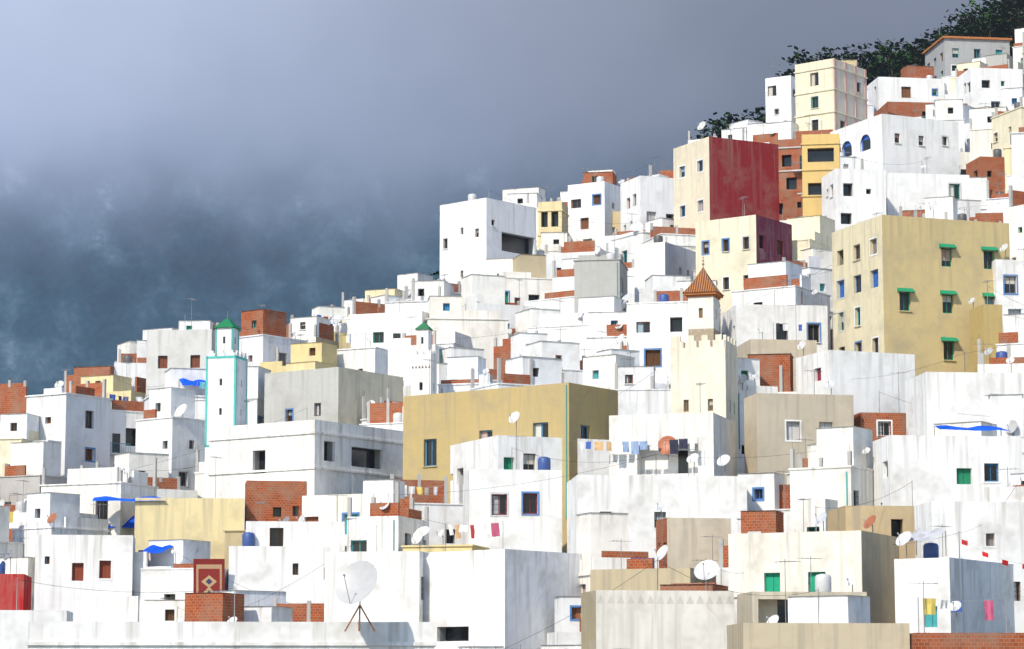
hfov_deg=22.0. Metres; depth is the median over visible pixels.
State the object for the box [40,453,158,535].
building
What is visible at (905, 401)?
cable
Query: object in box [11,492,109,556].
building
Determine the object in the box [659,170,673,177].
building
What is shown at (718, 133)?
tree
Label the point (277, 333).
cable
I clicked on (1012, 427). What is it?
satellite dish
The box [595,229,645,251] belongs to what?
building
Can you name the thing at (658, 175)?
building
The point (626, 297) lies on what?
satellite dish
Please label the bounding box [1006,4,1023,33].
tree
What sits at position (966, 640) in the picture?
brick wall
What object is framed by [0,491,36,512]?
building
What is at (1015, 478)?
building
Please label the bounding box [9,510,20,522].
laundry
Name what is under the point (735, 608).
building
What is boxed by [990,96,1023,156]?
building
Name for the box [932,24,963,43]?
tree
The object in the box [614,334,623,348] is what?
satellite dish
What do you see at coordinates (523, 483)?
cable
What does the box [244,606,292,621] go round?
building
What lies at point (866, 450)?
satellite dish
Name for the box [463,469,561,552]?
house
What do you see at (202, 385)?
laundry
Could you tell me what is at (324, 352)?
building
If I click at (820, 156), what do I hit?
house
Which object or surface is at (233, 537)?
building
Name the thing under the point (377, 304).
building
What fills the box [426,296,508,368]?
building
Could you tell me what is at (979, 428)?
blue tarp
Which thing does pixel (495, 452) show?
white building
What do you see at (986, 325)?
ochre building
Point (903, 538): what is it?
satellite dish
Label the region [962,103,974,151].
building
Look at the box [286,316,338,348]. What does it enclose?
building
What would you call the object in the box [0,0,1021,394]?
sky
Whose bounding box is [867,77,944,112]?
white building top
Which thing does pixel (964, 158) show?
building
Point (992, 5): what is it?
tree
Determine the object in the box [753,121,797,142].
building
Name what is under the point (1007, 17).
tree
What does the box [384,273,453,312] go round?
building
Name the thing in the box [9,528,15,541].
building
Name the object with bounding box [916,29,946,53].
tree
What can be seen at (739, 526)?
building
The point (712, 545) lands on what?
antenna
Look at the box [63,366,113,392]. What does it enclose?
building
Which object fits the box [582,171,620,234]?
building
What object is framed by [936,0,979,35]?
tree
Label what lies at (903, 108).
building brick band
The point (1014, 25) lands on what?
tree
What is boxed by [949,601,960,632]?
satellite dish
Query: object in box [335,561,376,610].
satellite dish
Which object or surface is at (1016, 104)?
water tank
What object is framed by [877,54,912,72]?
tree
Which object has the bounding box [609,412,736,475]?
building
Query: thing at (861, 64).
tree
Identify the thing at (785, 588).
antenna
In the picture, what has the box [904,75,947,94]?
building
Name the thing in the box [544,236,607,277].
building
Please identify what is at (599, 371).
building
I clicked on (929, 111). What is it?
building
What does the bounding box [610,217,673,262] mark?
building
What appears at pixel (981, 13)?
tree
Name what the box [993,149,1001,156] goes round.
water tank
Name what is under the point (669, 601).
front zigzag frieze
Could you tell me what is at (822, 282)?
building
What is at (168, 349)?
weathered grey building
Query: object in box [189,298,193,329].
antenna
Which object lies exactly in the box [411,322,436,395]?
small minaret
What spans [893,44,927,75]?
tree
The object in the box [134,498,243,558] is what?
yellow building wall
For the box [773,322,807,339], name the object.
laundry
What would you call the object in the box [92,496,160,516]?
blue tarp
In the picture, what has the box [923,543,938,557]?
water tank
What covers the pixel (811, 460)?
building
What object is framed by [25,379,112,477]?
building
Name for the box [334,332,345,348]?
building
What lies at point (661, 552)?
satellite dish
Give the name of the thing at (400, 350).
building
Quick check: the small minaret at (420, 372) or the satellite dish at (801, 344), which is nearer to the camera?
the satellite dish at (801, 344)
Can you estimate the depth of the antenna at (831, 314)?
220.86 m
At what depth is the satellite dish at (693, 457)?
196.06 m
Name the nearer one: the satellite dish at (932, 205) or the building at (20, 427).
the satellite dish at (932, 205)
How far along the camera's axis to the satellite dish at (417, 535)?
184.02 m
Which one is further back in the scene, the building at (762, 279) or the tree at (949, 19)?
the tree at (949, 19)
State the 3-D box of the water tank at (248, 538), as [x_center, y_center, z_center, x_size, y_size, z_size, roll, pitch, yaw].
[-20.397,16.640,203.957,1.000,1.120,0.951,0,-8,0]
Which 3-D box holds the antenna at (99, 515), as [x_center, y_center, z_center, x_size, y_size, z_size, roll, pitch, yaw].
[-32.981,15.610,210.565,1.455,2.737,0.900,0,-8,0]
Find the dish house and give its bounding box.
[324,551,424,621]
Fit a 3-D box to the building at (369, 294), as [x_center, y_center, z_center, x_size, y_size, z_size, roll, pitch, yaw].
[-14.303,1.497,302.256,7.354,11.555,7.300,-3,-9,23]
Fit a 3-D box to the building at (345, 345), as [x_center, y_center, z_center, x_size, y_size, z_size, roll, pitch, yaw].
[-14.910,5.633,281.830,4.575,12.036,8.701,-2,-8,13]
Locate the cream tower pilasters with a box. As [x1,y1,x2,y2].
[834,58,866,129]
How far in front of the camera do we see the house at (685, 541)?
188.91 m
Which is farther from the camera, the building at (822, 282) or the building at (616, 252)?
the building at (616, 252)
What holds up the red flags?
attached to the white building at (967, 582)
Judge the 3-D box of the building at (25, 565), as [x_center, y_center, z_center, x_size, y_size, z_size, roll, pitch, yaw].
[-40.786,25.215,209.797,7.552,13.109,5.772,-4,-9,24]
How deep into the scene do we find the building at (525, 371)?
232.92 m
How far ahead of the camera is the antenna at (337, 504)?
206.16 m
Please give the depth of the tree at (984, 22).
552.96 m
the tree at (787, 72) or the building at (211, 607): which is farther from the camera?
the tree at (787, 72)
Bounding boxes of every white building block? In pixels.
[796,350,914,414]
[905,372,1023,435]
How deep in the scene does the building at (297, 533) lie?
204.77 m
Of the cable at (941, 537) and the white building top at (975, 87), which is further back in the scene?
the white building top at (975, 87)
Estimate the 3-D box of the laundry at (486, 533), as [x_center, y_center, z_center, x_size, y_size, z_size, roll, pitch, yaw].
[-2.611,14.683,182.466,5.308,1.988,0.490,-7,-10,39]
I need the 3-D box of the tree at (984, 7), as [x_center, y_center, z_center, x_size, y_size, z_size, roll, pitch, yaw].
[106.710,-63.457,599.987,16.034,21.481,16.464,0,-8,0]
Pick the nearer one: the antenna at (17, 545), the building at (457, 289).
the antenna at (17, 545)
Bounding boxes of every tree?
[691,112,727,139]
[705,113,737,137]
[707,118,749,137]
[724,112,744,122]
[736,109,765,122]
[749,106,765,121]
[756,106,765,122]
[775,45,821,76]
[797,49,811,63]
[806,47,826,61]
[816,46,834,59]
[823,49,840,58]
[827,44,864,67]
[837,44,898,84]
[845,42,887,80]
[862,50,892,81]
[863,55,886,85]
[866,56,898,80]
[867,52,909,84]
[868,39,894,64]
[872,38,914,62]
[872,43,899,74]
[872,43,909,76]
[873,55,898,76]
[874,47,902,72]
[876,45,924,76]
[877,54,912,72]
[883,38,927,64]
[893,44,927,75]
[894,48,925,76]
[895,42,918,57]
[913,39,927,58]
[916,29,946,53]
[920,31,938,57]
[928,27,962,45]
[930,4,975,38]
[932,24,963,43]
[933,14,956,35]
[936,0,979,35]
[944,26,965,35]
[946,0,996,30]
[946,14,967,34]
[951,6,997,36]
[953,30,973,35]
[958,11,981,35]
[962,2,995,24]
[966,14,1012,51]
[966,20,1011,55]
[968,0,1013,43]
[970,0,1021,26]
[973,0,1020,37]
[973,9,997,35]
[978,11,1012,49]
[981,1,1023,37]
[987,5,1023,53]
[987,9,1022,55]
[991,2,1023,55]
[994,0,1023,56]
[995,1,1023,46]
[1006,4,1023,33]
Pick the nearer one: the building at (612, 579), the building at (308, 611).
the building at (612, 579)
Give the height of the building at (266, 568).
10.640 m
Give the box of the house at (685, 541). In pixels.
[656,518,730,567]
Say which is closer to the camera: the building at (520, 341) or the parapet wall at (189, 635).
the parapet wall at (189, 635)
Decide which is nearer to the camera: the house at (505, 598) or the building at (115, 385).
the house at (505, 598)
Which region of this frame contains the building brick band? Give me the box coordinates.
[874,102,967,116]
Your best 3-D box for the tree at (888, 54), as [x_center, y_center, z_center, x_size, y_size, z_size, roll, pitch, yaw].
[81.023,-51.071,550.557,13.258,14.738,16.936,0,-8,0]
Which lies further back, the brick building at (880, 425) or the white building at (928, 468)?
the brick building at (880, 425)
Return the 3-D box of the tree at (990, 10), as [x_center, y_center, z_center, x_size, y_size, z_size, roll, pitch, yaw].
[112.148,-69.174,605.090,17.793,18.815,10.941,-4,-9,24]
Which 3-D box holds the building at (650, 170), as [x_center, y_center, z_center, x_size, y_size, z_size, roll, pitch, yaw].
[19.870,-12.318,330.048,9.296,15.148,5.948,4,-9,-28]
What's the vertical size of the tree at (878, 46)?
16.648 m
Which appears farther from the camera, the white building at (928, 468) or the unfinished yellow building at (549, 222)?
the unfinished yellow building at (549, 222)
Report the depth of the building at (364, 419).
243.58 m
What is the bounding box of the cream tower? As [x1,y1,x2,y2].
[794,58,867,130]
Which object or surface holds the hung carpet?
attached to the building at (175, 582)
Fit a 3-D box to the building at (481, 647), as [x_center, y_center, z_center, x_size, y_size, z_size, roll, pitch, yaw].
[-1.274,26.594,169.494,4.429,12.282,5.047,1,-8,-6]
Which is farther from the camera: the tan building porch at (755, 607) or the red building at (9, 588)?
the red building at (9, 588)
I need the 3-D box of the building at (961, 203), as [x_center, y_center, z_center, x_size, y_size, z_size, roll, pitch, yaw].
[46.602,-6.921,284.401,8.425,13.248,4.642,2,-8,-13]
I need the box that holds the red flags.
[952,532,1023,568]
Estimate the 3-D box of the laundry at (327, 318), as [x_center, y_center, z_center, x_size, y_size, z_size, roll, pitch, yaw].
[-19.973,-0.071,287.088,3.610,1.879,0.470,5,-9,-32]
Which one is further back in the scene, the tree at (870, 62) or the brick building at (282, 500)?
the tree at (870, 62)
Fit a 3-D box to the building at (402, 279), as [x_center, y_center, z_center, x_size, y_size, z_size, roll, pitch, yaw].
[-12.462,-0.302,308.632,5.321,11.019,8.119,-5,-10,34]
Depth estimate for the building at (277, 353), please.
271.07 m
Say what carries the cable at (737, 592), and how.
attached to the building front at (818, 635)
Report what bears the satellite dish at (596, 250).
on the building at (597, 275)
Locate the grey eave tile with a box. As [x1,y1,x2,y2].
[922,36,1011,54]
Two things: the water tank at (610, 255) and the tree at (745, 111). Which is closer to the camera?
the water tank at (610, 255)
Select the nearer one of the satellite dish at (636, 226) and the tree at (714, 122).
the satellite dish at (636, 226)
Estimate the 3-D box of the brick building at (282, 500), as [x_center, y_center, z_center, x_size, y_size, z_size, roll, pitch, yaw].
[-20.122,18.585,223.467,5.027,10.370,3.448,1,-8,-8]
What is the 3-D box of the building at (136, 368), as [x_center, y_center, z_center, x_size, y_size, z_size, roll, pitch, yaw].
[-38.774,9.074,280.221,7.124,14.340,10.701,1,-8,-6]
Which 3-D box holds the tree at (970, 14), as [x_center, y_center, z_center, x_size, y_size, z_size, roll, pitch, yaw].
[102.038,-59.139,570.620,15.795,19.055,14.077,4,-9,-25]
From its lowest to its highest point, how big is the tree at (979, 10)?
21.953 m
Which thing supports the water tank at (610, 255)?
on the building at (597, 275)
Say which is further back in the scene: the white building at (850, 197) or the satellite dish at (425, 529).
the white building at (850, 197)
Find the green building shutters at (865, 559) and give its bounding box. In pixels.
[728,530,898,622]
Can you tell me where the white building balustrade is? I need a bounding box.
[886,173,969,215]
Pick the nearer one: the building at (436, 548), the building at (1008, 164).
the building at (436, 548)
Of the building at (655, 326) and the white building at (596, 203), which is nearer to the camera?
the building at (655, 326)
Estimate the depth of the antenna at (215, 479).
219.63 m
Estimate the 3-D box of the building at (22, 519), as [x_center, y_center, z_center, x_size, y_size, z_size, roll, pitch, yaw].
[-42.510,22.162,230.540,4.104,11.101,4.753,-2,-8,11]
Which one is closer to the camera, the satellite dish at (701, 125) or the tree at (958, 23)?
the satellite dish at (701, 125)
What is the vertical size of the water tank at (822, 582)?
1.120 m
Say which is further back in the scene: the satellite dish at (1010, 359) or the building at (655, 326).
the building at (655, 326)
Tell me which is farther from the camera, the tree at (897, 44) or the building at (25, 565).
the tree at (897, 44)
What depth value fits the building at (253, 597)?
193.80 m
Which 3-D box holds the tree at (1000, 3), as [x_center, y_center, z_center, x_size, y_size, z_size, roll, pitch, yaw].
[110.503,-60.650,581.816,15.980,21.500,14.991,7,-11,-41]
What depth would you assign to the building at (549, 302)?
279.06 m
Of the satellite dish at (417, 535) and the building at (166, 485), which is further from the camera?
the building at (166, 485)
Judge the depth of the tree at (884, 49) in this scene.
548.43 m
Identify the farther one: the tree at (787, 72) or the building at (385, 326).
the tree at (787, 72)
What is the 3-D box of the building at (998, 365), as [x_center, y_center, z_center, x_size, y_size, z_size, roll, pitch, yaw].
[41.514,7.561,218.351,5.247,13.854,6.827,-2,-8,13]
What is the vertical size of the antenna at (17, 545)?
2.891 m
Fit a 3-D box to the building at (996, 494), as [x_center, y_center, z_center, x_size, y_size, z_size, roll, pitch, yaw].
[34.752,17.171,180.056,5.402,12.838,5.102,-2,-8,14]
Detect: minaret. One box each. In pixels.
[204,311,247,497]
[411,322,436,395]
[670,257,738,475]
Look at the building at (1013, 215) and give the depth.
262.15 m
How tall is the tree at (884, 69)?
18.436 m
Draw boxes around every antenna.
[8,536,28,573]
[91,504,108,534]
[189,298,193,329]
[211,456,218,497]
[331,494,345,520]
[423,359,435,393]
[511,434,522,469]
[515,279,520,304]
[703,535,713,559]
[779,561,800,622]
[795,438,811,467]
[797,556,822,590]
[798,497,808,531]
[828,312,836,329]
[914,581,937,632]
[933,526,952,557]
[985,280,994,303]
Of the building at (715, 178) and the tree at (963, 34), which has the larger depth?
the tree at (963, 34)
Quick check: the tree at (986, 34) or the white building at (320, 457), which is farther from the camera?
the tree at (986, 34)
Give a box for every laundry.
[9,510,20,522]
[109,394,142,401]
[197,382,204,388]
[316,314,341,325]
[405,485,444,499]
[445,521,499,551]
[580,437,694,453]
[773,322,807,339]
[918,597,1006,632]
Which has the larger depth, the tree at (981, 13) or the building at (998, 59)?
the tree at (981, 13)
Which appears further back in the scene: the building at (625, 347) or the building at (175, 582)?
the building at (625, 347)
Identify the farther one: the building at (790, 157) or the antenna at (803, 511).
the building at (790, 157)
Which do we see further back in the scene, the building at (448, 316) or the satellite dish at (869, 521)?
the building at (448, 316)
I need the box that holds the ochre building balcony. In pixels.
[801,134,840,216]
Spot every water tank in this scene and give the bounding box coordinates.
[0,561,5,573]
[15,501,26,511]
[123,355,132,362]
[177,617,184,621]
[242,532,254,545]
[393,412,401,422]
[468,194,476,200]
[538,457,550,469]
[596,176,603,181]
[606,253,615,258]
[654,235,662,242]
[658,294,668,301]
[815,574,831,591]
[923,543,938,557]
[957,213,966,219]
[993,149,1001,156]
[996,351,1007,357]
[1014,102,1019,107]
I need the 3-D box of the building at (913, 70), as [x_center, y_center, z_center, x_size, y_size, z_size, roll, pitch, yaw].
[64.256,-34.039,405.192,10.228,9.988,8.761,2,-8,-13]
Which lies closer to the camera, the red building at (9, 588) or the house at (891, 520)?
the house at (891, 520)
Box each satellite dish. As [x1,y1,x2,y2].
[2,550,11,573]
[46,513,56,534]
[54,381,63,387]
[123,468,129,482]
[171,548,177,563]
[174,404,186,416]
[227,616,236,621]
[296,514,303,521]
[330,315,341,324]
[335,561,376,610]
[380,500,388,509]
[411,530,422,550]
[416,526,428,544]
[435,529,443,541]
[509,411,519,433]
[593,247,599,253]
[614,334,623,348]
[621,293,631,302]
[630,222,642,230]
[654,545,667,562]
[655,502,664,518]
[658,436,675,459]
[665,376,670,384]
[687,453,698,475]
[694,560,718,590]
[697,121,705,129]
[717,455,729,475]
[738,374,746,389]
[766,615,778,622]
[797,340,805,355]
[814,512,826,530]
[825,380,834,394]
[846,576,854,591]
[862,447,869,467]
[863,515,875,531]
[896,531,911,558]
[927,200,936,217]
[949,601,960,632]
[968,297,974,307]
[984,348,992,354]
[1000,244,1007,259]
[1005,420,1016,435]
[1006,357,1014,372]
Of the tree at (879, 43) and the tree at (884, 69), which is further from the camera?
the tree at (879, 43)
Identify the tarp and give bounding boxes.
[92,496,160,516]
[108,515,134,527]
[141,545,173,552]
[179,378,205,385]
[909,527,946,555]
[934,425,1008,435]
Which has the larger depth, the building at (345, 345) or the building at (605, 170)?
the building at (605, 170)
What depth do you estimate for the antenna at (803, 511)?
174.17 m
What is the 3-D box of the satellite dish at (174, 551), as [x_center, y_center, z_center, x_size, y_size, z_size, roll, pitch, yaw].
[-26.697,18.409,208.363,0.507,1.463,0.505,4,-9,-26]
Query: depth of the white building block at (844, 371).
220.25 m
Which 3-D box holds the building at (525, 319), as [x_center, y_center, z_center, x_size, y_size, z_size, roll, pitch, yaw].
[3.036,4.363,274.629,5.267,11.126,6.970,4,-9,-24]
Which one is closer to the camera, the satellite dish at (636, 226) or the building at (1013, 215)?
the building at (1013, 215)
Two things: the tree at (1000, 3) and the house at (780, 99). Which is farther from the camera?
the tree at (1000, 3)
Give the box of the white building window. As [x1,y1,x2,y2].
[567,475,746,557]
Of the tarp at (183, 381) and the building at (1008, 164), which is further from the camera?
the building at (1008, 164)
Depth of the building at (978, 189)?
304.95 m
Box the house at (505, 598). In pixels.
[421,549,581,648]
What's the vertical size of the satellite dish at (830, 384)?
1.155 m
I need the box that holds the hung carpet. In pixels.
[193,559,224,592]
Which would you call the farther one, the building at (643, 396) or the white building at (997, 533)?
the building at (643, 396)
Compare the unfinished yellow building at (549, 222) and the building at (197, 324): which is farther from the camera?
the unfinished yellow building at (549, 222)
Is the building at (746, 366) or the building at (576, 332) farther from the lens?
the building at (576, 332)
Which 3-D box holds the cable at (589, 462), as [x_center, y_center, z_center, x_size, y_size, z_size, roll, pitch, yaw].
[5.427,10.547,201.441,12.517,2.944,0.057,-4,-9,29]
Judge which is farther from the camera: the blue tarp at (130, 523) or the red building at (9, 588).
the blue tarp at (130, 523)
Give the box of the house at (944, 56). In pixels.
[925,38,1009,78]
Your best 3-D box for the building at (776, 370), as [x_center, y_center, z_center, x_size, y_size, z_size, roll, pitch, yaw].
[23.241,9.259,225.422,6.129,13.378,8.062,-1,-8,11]
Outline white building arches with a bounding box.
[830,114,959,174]
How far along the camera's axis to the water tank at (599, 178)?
329.96 m
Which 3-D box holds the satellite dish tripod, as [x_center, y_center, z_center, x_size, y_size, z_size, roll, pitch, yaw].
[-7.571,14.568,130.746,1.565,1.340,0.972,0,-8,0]
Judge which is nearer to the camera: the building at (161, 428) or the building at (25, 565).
the building at (25, 565)
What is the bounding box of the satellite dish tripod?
[344,605,374,631]
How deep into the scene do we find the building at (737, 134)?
369.33 m
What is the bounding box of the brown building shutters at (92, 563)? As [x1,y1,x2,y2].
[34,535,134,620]
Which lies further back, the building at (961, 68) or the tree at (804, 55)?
the tree at (804, 55)
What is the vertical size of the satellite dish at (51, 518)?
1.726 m
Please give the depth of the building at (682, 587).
163.59 m
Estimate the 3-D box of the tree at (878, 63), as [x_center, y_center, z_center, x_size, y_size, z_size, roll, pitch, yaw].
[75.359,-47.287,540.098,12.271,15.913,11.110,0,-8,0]
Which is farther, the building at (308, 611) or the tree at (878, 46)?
the tree at (878, 46)
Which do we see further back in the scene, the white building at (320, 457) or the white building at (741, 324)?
the white building at (741, 324)
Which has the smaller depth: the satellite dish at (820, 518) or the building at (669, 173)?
the satellite dish at (820, 518)
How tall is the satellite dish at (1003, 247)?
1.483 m
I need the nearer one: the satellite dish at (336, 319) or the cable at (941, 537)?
the cable at (941, 537)
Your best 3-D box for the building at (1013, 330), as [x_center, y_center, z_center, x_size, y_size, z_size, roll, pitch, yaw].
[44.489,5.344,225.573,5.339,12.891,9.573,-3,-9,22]
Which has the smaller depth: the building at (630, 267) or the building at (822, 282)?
the building at (822, 282)
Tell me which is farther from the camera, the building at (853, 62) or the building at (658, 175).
the building at (853, 62)
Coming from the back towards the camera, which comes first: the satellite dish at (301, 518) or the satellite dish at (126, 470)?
the satellite dish at (126, 470)
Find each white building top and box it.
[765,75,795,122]
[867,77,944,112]
[955,67,1022,107]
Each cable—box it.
[16,578,234,621]
[185,314,365,346]
[248,526,376,605]
[400,455,652,494]
[504,561,655,648]
[512,448,655,462]
[656,451,812,457]
[657,558,818,622]
[791,352,964,378]
[815,483,912,531]
[879,392,978,415]
[892,533,959,557]
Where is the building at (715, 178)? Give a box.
[673,136,778,227]
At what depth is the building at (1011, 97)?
346.13 m
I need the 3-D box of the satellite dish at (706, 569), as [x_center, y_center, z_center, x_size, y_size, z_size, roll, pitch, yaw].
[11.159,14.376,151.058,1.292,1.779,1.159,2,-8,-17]
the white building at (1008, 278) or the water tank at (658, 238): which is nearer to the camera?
the white building at (1008, 278)
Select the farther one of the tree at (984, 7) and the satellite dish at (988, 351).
the tree at (984, 7)
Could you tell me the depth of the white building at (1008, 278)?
235.43 m
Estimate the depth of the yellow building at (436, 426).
218.01 m
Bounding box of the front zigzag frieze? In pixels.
[597,595,732,603]
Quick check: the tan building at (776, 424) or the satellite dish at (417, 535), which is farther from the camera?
the tan building at (776, 424)
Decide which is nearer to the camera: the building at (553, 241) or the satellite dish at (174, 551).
the satellite dish at (174, 551)
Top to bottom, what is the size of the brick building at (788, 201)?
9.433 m
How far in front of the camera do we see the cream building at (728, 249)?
273.73 m
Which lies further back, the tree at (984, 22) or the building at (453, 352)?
the tree at (984, 22)
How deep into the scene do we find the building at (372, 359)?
266.79 m
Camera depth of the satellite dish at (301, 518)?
214.36 m
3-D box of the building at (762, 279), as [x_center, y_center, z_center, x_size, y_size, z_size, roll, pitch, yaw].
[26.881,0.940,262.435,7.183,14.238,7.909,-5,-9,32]
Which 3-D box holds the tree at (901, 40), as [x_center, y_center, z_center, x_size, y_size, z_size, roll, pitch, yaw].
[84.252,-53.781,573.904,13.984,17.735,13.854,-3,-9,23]
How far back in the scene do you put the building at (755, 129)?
360.47 m
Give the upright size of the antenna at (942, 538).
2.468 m
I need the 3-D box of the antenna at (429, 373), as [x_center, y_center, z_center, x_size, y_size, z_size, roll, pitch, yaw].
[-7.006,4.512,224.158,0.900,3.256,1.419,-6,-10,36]
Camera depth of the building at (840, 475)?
192.84 m
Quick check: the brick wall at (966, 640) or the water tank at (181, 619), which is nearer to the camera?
the brick wall at (966, 640)
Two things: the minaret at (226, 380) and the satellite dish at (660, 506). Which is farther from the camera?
the minaret at (226, 380)
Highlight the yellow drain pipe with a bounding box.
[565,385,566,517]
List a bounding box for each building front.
[0,610,72,648]
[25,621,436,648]
[581,590,734,648]
[727,623,909,648]
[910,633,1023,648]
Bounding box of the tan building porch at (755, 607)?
[737,592,866,623]
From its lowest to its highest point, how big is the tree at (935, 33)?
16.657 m
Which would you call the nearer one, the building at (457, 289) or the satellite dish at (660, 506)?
the satellite dish at (660, 506)
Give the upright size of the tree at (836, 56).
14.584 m
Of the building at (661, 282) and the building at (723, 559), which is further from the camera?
the building at (661, 282)
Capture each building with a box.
[0,380,26,413]
[0,413,39,475]
[0,441,66,504]
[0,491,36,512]
[0,506,24,557]
[0,557,34,609]
[0,574,31,609]
[9,512,25,527]
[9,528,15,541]
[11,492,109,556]
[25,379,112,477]
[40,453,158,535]
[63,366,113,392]
[81,375,145,403]
[93,539,210,621]
[110,390,148,466]
[114,340,146,390]
[114,452,197,497]
[115,341,136,362]
[135,387,204,489]
[139,564,228,621]
[142,368,205,409]
[143,327,177,339]
[144,600,184,621]
[146,329,214,394]
[178,320,217,330]
[184,592,245,621]
[194,450,204,497]
[195,366,270,424]
[207,419,402,527]
[212,590,285,605]
[223,530,245,568]
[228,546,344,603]
[239,309,306,365]
[244,481,305,529]
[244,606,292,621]
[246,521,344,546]
[260,342,336,372]
[264,367,402,424]
[273,597,323,621]
[276,344,347,360]
[286,306,344,331]
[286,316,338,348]
[286,361,330,371]
[302,494,362,551]
[332,298,364,316]
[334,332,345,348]
[337,347,387,374]
[338,295,410,342]
[342,292,345,311]
[343,343,350,348]
[347,479,428,551]
[348,288,401,316]
[351,311,428,374]
[359,398,402,430]
[360,388,397,423]
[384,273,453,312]
[388,330,443,385]
[390,468,462,544]
[397,273,432,296]
[401,544,488,552]
[403,363,446,395]
[403,382,617,552]
[405,273,472,300]
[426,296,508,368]
[436,331,469,347]
[437,356,493,392]
[440,198,535,283]
[441,347,502,382]
[450,435,608,503]
[457,644,520,648]
[461,274,536,338]
[469,352,563,390]
[485,258,512,274]
[494,327,537,379]
[499,254,551,305]
[502,187,545,201]
[505,332,559,372]
[508,193,560,249]
[509,308,559,338]
[525,290,573,313]
[526,340,585,384]
[527,296,624,359]
[536,232,569,254]
[537,201,568,249]
[541,645,580,648]
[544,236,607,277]
[547,596,580,644]
[552,258,577,291]
[557,191,567,206]
[561,247,618,258]
[568,181,620,248]
[573,253,628,312]
[576,512,658,592]
[581,342,626,359]
[582,169,615,183]
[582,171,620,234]
[583,354,657,389]
[586,311,626,356]
[590,558,715,590]
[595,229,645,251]
[596,349,668,388]
[609,412,736,475]
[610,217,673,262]
[614,357,670,414]
[620,176,673,230]
[624,259,634,302]
[625,275,690,310]
[626,288,720,382]
[627,165,651,180]
[634,242,695,301]
[639,223,695,280]
[652,174,667,177]
[657,280,720,307]
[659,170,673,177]
[660,584,729,590]
[671,583,736,623]
[673,136,778,227]
[688,127,746,143]
[695,215,791,314]
[713,119,762,136]
[716,539,728,589]
[721,304,827,352]
[731,261,830,349]
[737,339,816,391]
[737,358,777,473]
[737,519,740,533]
[738,472,790,531]
[741,510,783,533]
[744,393,853,484]
[747,122,774,140]
[747,353,795,393]
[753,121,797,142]
[769,129,832,216]
[779,190,796,220]
[782,248,831,268]
[785,443,816,484]
[786,215,834,261]
[787,595,871,622]
[788,426,873,531]
[802,267,833,349]
[821,168,885,230]
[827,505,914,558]
[832,215,1009,376]
[840,59,857,65]
[840,156,863,168]
[854,412,905,445]
[867,89,873,118]
[873,435,1021,505]
[894,557,1015,632]
[899,199,980,216]
[901,65,934,78]
[902,210,924,216]
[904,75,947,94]
[914,501,1023,632]
[922,196,976,220]
[925,104,934,118]
[933,99,964,151]
[934,421,995,435]
[941,56,985,93]
[945,61,1023,98]
[959,148,969,174]
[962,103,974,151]
[966,156,1004,189]
[967,139,969,151]
[969,106,1008,161]
[969,177,1004,212]
[969,304,1002,371]
[970,213,1002,222]
[977,339,1023,426]
[984,486,1023,501]
[985,180,1008,212]
[986,53,1023,73]
[988,394,1023,472]
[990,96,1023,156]
[991,259,1023,332]
[996,313,1023,356]
[1001,87,1023,109]
[1003,147,1011,192]
[1003,185,1023,261]
[1010,127,1023,191]
[1010,473,1023,486]
[1012,28,1023,68]
[1022,32,1023,69]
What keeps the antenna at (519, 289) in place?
on the building at (482, 292)
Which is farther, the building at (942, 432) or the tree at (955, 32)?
the tree at (955, 32)
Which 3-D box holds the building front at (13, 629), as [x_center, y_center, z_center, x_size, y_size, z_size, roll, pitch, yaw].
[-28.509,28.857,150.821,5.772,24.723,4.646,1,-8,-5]
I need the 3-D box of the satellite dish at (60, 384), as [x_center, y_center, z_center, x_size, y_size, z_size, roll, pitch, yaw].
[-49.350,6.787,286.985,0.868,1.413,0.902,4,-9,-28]
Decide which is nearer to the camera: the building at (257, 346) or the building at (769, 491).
the building at (769, 491)

